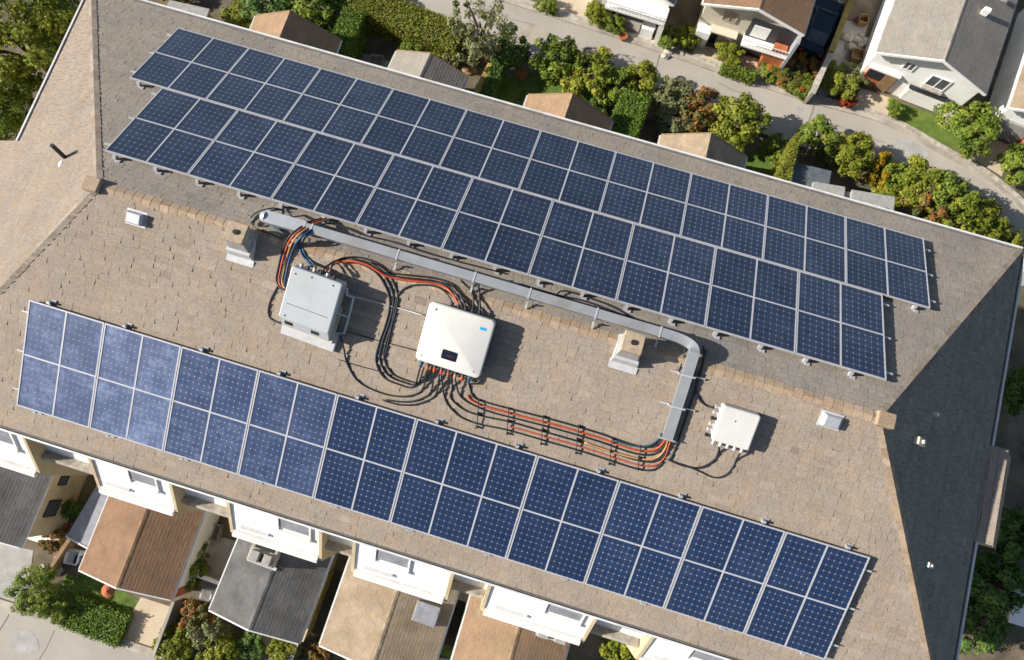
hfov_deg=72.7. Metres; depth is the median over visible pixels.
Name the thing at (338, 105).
solar panel
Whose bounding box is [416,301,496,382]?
inverter
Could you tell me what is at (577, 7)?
driveway
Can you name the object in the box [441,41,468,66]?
shrub
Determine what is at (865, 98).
driveway
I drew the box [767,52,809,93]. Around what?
shrub
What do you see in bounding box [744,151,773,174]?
lawn
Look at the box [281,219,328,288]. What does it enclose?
cable
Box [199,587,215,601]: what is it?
garden crate
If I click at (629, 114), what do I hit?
hedge
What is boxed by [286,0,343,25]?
tree
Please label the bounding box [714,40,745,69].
shrub
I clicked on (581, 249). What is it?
solar panel
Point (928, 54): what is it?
house
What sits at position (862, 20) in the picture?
garden crate
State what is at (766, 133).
kerb
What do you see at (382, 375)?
cable
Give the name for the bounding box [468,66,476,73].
rock
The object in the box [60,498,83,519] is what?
shrub
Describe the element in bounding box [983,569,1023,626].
shed
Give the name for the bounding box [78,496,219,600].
house
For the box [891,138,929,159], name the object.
road patch
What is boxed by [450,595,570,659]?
house
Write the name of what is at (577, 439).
cable clamp
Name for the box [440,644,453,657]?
lawn
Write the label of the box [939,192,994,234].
tree
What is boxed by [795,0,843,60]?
parked car
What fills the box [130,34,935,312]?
mounting rack
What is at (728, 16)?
window
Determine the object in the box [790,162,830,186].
shed
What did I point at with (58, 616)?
shrub
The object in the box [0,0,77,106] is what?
tree
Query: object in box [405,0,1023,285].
road
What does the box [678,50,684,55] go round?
rock
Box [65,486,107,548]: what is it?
shed
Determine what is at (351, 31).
hedge
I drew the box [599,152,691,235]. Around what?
solar panel
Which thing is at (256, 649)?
shrub
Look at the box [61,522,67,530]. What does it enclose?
flower pot
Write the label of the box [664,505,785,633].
solar panel
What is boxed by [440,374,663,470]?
cable
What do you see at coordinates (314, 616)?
garden wall
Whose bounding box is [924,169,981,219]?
tree
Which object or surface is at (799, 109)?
manhole
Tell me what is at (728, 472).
cable
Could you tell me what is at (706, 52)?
driveway
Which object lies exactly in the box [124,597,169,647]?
driveway
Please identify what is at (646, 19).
house
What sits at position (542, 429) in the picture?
cable clamp
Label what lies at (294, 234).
cable
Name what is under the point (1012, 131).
garage door
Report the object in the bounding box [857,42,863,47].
rock
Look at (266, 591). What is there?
house
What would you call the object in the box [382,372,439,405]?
cable
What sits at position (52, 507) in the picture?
window
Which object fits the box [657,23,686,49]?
shrub
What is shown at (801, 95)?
shrub
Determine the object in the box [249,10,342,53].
house
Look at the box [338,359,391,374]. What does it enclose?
cable
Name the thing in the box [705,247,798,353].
solar panel
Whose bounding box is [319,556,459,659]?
house
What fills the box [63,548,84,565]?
garden crate
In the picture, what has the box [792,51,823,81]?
shrub
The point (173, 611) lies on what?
garden wall
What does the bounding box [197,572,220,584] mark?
garden wall
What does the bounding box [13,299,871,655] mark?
mounting rack
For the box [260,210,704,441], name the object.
cable trunking
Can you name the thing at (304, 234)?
cable
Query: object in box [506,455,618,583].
solar panel
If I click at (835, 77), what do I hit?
shrub
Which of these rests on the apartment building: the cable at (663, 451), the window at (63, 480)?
the cable at (663, 451)
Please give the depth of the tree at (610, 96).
41.76 m
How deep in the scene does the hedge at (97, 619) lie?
37.16 m
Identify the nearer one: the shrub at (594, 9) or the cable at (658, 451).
the cable at (658, 451)
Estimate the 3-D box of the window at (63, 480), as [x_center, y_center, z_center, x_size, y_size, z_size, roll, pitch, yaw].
[-23.871,8.015,37.010,0.060,0.700,0.500,17,79,3]
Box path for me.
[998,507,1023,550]
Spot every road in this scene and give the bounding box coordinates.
[0,608,153,659]
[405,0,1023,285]
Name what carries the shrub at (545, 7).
on the driveway at (577, 7)
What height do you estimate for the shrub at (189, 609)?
1.528 m
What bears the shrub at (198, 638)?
on the ground at (1010, 428)
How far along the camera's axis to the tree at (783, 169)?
40.13 m
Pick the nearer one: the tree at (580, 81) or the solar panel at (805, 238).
the solar panel at (805, 238)
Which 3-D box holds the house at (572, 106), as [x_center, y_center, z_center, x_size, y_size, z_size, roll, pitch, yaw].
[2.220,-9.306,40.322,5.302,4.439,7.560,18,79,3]
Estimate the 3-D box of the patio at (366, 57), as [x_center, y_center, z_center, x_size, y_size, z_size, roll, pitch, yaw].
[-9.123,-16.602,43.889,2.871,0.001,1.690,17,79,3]
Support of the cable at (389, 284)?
on the apartment building
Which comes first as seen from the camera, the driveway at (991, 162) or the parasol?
the parasol
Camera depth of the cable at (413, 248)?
17.47 m
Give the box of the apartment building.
[0,0,1023,659]
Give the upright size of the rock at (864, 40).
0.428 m
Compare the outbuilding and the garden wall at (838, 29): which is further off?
the garden wall at (838, 29)
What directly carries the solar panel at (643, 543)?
on the mounting rack at (681, 495)
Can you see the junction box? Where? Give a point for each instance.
(735, 427)
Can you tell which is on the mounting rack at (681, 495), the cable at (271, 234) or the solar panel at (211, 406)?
the solar panel at (211, 406)
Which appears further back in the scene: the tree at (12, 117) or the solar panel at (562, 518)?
the tree at (12, 117)
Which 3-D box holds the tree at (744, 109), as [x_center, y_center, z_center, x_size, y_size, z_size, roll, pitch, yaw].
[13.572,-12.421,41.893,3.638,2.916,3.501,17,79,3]
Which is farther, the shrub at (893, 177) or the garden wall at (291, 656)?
the shrub at (893, 177)
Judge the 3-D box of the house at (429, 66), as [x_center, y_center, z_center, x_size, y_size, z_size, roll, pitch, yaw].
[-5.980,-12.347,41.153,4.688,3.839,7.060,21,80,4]
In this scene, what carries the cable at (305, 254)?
on the apartment building
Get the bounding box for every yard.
[296,569,342,658]
[438,606,464,659]
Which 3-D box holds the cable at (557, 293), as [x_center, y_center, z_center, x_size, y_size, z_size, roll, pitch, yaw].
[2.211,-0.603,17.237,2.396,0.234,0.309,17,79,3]
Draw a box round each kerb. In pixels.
[0,598,187,659]
[474,34,866,169]
[501,0,1023,212]
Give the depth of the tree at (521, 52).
42.19 m
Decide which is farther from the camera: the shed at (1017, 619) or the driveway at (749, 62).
the driveway at (749, 62)
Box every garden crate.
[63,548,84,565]
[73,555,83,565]
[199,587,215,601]
[208,523,223,540]
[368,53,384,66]
[848,47,864,63]
[856,13,868,27]
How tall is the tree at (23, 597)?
1.999 m
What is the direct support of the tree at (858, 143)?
on the ground at (1010, 428)
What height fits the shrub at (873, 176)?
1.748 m
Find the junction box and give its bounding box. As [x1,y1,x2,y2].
[704,403,760,452]
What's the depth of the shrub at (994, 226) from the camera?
40.72 m
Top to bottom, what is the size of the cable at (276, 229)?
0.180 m
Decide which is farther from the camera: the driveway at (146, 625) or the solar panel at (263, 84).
the driveway at (146, 625)
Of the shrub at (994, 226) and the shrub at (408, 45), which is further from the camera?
the shrub at (408, 45)
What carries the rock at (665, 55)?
on the ground at (1010, 428)
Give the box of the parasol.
[101,584,114,597]
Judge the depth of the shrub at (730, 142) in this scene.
42.15 m
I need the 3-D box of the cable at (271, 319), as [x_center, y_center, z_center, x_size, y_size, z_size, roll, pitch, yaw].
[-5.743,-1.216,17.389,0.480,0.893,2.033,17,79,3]
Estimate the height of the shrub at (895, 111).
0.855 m
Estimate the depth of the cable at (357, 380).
17.64 m
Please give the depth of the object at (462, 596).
36.73 m
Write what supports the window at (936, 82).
in the house at (928, 54)
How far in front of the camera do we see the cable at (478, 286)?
16.94 m
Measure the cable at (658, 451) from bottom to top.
0.440 m
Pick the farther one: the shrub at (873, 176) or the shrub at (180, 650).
the shrub at (873, 176)
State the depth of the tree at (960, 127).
41.51 m
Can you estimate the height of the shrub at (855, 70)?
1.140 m
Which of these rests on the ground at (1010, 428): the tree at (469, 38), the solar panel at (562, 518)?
the tree at (469, 38)
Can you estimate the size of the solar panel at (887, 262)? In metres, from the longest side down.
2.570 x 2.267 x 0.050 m
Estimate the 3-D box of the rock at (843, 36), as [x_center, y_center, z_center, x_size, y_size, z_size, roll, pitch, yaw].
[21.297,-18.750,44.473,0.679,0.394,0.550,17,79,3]
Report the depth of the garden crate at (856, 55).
44.02 m
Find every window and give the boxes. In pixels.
[42,499,61,516]
[57,476,69,484]
[721,11,738,23]
[901,61,917,71]
[923,74,952,90]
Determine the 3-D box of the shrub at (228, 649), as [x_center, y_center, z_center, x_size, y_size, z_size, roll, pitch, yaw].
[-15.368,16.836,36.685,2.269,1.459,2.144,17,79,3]
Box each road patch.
[10,630,38,653]
[518,23,548,41]
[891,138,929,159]
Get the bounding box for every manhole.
[583,47,592,55]
[796,106,803,112]
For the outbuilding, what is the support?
on the ground at (1010, 428)
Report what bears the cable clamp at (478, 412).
attached to the apartment building
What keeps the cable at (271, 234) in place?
on the apartment building
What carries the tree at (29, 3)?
on the ground at (1010, 428)
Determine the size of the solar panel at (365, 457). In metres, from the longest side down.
3.010 x 2.106 x 0.050 m
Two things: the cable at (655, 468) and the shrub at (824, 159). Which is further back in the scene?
the shrub at (824, 159)
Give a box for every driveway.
[0,544,32,604]
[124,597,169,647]
[257,634,288,654]
[549,0,591,18]
[692,46,721,63]
[738,55,762,72]
[854,88,891,114]
[973,140,1009,175]
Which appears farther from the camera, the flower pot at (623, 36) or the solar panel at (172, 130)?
the flower pot at (623, 36)
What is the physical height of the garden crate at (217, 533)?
0.486 m
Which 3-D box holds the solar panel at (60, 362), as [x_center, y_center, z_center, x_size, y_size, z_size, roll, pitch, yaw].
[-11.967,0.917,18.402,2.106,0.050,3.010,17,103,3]
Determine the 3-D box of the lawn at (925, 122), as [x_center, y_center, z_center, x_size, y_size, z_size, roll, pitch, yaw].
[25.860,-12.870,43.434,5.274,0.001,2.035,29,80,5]
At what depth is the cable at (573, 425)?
17.33 m
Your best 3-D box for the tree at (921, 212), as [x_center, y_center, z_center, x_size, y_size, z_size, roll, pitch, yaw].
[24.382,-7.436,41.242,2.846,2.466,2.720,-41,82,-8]
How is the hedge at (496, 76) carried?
on the ground at (1010, 428)
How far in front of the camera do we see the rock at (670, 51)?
44.02 m
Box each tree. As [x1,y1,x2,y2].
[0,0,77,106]
[0,69,35,140]
[2,563,61,617]
[25,0,79,38]
[239,0,292,19]
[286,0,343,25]
[446,0,516,66]
[490,22,531,71]
[527,33,583,85]
[559,45,614,97]
[595,65,637,106]
[623,59,660,96]
[708,91,771,148]
[797,114,840,157]
[834,131,875,179]
[895,154,947,210]
[900,180,950,222]
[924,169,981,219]
[933,100,1003,159]
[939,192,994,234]
[960,594,1014,655]
[969,546,1023,617]
[988,506,1023,563]
[1001,365,1023,416]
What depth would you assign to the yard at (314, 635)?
37.69 m
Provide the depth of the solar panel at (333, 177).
18.34 m
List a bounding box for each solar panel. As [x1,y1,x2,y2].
[16,299,104,427]
[90,323,181,450]
[105,87,237,175]
[130,28,248,99]
[163,346,258,474]
[187,110,315,199]
[206,48,320,121]
[238,370,337,498]
[271,132,393,224]
[283,68,393,143]
[314,394,416,521]
[356,154,472,249]
[361,89,466,166]
[390,418,536,558]
[439,109,540,189]
[442,177,552,275]
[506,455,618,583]
[519,130,615,212]
[528,200,633,300]
[585,480,701,608]
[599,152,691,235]
[616,223,715,326]
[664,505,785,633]
[680,173,767,259]
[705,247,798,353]
[744,531,869,659]
[763,195,845,283]
[795,271,886,380]
[846,217,929,308]
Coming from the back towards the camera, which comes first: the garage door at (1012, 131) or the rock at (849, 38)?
the rock at (849, 38)
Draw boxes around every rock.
[462,66,469,72]
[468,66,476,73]
[661,52,669,59]
[664,48,672,54]
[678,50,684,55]
[840,33,848,40]
[845,34,853,42]
[845,43,854,50]
[852,35,861,43]
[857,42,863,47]
[860,37,869,45]
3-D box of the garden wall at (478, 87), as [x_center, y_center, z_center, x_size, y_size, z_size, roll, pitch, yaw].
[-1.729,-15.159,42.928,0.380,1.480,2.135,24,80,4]
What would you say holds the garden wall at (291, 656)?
on the yard at (314, 635)
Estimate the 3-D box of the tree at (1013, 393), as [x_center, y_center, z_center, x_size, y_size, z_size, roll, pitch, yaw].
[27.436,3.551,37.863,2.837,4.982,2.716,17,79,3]
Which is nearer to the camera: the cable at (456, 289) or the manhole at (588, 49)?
the cable at (456, 289)
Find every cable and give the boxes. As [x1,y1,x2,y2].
[250,207,279,217]
[250,209,294,223]
[252,213,287,237]
[255,228,287,242]
[267,244,292,323]
[275,218,322,290]
[278,218,324,289]
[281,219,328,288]
[284,221,330,287]
[298,229,312,267]
[301,231,316,267]
[323,260,420,387]
[324,221,500,272]
[326,258,424,384]
[329,260,459,304]
[330,256,425,383]
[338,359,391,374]
[340,335,427,396]
[346,331,416,350]
[350,258,462,306]
[351,295,424,315]
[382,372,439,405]
[384,284,452,356]
[385,372,434,402]
[387,272,466,306]
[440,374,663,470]
[449,376,670,462]
[454,378,665,455]
[460,279,474,308]
[467,395,665,451]
[468,383,663,447]
[477,284,480,310]
[509,425,670,466]
[517,283,627,316]
[554,290,646,322]
[584,441,667,460]
[613,433,662,446]
[667,446,719,468]
[670,350,706,459]
[673,453,740,477]
[695,345,714,407]
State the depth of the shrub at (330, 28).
43.01 m
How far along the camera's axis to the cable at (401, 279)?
17.00 m
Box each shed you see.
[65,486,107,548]
[167,0,212,18]
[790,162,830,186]
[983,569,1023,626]
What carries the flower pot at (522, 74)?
on the lawn at (515, 90)
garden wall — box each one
[48,539,75,571]
[151,598,183,656]
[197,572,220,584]
[288,643,300,659]
[302,571,333,641]
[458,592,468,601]
[473,62,491,92]
[803,52,832,103]
[821,0,853,60]
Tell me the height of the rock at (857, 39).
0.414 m
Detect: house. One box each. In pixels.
[0,466,86,547]
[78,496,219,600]
[208,538,338,644]
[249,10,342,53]
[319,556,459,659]
[388,50,468,88]
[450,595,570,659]
[523,93,613,130]
[601,0,676,43]
[657,132,747,168]
[695,0,815,68]
[859,0,1017,113]
[986,9,1023,143]
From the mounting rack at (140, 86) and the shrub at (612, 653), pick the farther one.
the shrub at (612, 653)
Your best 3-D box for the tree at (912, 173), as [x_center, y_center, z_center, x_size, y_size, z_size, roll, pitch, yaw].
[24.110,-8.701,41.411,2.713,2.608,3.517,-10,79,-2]
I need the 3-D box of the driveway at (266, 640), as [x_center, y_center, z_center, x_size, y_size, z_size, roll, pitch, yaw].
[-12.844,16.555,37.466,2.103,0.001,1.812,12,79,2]
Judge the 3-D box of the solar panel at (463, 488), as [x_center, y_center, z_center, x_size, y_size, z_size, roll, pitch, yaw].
[-1.281,4.103,17.868,3.170,0.050,3.010,17,103,3]
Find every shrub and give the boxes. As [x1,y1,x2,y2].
[37,528,65,554]
[38,595,67,624]
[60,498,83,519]
[150,621,192,659]
[178,597,216,632]
[185,563,210,592]
[185,611,229,651]
[194,542,209,568]
[194,628,240,659]
[218,0,252,28]
[232,630,266,659]
[265,638,302,659]
[304,640,329,659]
[320,24,337,33]
[397,37,423,51]
[424,49,446,61]
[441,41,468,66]
[532,0,558,16]
[580,90,608,113]
[584,0,610,28]
[599,636,636,659]
[605,13,626,34]
[652,74,694,119]
[656,101,690,139]
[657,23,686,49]
[675,21,701,48]
[677,85,722,132]
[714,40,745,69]
[721,128,744,152]
[757,62,781,83]
[759,132,788,163]
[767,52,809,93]
[780,72,814,101]
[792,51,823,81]
[813,141,843,166]
[819,60,861,99]
[839,90,857,107]
[840,61,872,89]
[864,150,899,190]
[871,180,903,211]
[876,158,912,195]
[885,97,905,118]
[962,196,1009,240]
[996,142,1023,185]
[999,224,1023,247]
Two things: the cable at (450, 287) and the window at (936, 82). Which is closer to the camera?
the cable at (450, 287)
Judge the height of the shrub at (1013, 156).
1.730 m
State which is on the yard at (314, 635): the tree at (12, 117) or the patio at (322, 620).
the patio at (322, 620)
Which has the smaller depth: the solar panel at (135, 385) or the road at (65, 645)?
the solar panel at (135, 385)
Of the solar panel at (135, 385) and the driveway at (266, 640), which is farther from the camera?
the driveway at (266, 640)
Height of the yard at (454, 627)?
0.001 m
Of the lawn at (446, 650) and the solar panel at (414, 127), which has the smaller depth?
the solar panel at (414, 127)
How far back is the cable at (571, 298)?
17.28 m
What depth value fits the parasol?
36.63 m
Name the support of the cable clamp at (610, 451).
attached to the apartment building
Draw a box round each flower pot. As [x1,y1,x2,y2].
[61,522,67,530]
[517,69,527,79]
[619,32,627,40]
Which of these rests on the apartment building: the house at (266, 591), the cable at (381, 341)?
the cable at (381, 341)
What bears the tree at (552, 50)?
on the ground at (1010, 428)
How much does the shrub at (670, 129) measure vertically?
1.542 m
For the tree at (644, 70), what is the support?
on the ground at (1010, 428)
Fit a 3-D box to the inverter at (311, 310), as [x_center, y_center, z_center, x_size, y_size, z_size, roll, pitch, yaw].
[-4.793,-0.505,17.151,1.642,0.625,1.971,20,103,2]
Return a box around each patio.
[200,537,235,588]
[317,588,337,659]
[360,53,389,67]
[810,21,867,96]
[899,84,953,112]
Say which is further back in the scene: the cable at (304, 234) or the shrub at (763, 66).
the shrub at (763, 66)
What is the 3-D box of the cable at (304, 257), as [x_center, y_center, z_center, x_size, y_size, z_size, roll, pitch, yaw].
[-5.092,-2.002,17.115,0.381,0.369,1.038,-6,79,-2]
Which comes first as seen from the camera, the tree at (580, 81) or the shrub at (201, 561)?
the shrub at (201, 561)
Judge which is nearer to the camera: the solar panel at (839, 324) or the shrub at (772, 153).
the solar panel at (839, 324)
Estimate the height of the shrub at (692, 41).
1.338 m
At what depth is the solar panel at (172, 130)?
18.56 m
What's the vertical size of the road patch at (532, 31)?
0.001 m
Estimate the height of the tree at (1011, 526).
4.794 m
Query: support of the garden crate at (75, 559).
on the ground at (1010, 428)
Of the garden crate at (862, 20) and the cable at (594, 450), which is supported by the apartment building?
the cable at (594, 450)
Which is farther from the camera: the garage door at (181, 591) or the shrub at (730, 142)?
the shrub at (730, 142)
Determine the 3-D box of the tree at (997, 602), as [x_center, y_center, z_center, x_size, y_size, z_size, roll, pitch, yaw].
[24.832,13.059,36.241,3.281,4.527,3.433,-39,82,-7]
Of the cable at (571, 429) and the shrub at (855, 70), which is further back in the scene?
the shrub at (855, 70)
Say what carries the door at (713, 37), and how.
in the house at (770, 31)
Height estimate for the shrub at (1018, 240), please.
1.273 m
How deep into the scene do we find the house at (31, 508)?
35.22 m
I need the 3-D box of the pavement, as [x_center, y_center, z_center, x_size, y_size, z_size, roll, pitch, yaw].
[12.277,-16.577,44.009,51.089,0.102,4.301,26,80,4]
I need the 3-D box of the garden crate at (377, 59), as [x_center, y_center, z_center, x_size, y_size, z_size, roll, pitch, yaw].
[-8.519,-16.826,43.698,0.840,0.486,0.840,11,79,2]
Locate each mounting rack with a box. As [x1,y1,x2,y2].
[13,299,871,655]
[104,92,892,378]
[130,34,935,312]
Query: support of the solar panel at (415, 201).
on the mounting rack at (538, 283)
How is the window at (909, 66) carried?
in the house at (928, 54)
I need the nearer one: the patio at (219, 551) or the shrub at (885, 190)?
the patio at (219, 551)
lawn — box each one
[56,574,137,613]
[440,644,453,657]
[496,76,565,105]
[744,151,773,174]
[889,103,962,150]
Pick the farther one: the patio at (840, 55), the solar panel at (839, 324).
the patio at (840, 55)
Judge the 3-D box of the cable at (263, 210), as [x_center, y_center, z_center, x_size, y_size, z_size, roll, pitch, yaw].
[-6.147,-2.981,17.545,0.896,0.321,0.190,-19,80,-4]
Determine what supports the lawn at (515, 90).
on the ground at (1010, 428)
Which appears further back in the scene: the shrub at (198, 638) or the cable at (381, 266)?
the shrub at (198, 638)
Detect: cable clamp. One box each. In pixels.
[476,399,479,428]
[506,407,509,434]
[540,415,544,444]
[575,424,579,453]
[608,437,612,464]
[637,446,641,470]
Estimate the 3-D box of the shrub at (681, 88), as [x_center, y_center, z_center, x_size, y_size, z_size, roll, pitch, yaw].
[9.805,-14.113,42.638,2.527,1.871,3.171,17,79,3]
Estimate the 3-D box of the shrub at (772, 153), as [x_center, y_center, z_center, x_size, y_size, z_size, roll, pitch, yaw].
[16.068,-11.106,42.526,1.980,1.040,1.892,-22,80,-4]
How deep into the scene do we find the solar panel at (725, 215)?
19.35 m
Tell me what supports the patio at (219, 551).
on the ground at (1010, 428)
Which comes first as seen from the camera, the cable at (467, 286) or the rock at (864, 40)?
the cable at (467, 286)
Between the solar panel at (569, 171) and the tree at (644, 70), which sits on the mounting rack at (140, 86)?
the solar panel at (569, 171)
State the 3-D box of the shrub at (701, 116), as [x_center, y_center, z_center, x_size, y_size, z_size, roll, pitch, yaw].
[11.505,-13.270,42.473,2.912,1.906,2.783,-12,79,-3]
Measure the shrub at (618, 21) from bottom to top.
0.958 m
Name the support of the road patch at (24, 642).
on the road at (65, 645)
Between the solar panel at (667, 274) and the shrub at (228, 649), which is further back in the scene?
the shrub at (228, 649)
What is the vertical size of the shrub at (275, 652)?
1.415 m
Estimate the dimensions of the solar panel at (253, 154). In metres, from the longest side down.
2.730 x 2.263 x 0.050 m
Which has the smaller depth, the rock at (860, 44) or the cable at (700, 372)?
the cable at (700, 372)
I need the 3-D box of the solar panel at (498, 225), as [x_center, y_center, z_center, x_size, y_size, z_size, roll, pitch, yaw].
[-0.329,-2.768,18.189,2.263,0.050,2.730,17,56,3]
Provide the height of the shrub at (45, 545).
1.271 m
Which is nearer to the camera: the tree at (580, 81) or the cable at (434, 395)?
the cable at (434, 395)
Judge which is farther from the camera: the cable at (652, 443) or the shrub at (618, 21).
the shrub at (618, 21)
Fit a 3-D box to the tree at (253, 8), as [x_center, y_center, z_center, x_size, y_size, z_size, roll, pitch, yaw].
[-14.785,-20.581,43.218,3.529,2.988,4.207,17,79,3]
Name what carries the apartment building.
on the ground at (1010, 428)
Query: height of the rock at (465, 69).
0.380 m
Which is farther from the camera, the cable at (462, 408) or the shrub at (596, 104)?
the shrub at (596, 104)
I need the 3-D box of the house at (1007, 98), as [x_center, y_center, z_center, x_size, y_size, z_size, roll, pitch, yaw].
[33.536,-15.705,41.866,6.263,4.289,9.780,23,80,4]
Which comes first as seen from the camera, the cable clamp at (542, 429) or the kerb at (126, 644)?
the cable clamp at (542, 429)
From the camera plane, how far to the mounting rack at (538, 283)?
17.47 m
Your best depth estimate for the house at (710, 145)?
39.00 m
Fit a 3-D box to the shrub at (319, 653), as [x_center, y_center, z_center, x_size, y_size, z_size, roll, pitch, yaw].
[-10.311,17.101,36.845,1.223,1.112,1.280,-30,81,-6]
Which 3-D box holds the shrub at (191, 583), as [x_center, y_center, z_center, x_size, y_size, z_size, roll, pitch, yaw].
[-17.330,13.173,37.294,2.030,1.616,1.728,17,79,3]
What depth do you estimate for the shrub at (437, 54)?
43.19 m
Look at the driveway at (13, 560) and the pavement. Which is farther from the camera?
the pavement
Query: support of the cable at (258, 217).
attached to the cable trunking
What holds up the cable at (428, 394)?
on the apartment building
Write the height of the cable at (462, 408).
0.505 m
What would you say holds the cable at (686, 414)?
on the apartment building
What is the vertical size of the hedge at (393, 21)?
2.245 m
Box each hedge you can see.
[58,591,134,648]
[332,6,370,59]
[342,0,467,67]
[478,56,506,98]
[610,88,652,137]
[717,60,758,86]
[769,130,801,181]
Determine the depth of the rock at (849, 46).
44.21 m
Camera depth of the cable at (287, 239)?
17.25 m
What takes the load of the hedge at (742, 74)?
on the ground at (1010, 428)
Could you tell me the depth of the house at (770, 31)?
41.64 m
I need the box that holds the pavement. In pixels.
[515,0,1023,204]
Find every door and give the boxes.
[173,582,195,597]
[709,33,717,42]
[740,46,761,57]
[994,117,1023,143]
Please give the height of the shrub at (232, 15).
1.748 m
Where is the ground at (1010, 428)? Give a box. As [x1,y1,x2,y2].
[0,0,1023,659]
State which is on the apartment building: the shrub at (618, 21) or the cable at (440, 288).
the cable at (440, 288)
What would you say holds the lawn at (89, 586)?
on the ground at (1010, 428)
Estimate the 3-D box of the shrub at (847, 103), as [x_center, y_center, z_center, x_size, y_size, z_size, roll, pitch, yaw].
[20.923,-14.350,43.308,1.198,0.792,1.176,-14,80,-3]
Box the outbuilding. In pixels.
[812,182,894,210]
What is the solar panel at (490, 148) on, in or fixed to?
on the mounting rack at (140, 86)
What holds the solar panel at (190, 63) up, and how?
on the mounting rack at (140, 86)
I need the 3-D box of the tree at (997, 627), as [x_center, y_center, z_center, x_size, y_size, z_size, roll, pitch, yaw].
[24.925,15.764,36.913,3.000,2.188,3.378,17,79,3]
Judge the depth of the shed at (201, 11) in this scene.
42.04 m
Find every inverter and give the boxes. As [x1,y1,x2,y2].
[279,263,354,351]
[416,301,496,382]
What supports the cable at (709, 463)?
on the apartment building
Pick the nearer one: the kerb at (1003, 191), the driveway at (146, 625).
the driveway at (146, 625)
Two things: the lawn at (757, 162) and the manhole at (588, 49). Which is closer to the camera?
the lawn at (757, 162)
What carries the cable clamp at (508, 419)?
attached to the apartment building
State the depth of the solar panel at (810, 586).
17.41 m
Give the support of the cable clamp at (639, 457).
attached to the apartment building
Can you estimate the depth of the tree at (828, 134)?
41.35 m
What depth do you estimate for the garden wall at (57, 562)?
37.42 m
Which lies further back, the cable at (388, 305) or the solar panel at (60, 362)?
the solar panel at (60, 362)
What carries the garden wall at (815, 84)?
on the ground at (1010, 428)
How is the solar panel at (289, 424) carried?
on the mounting rack at (681, 495)

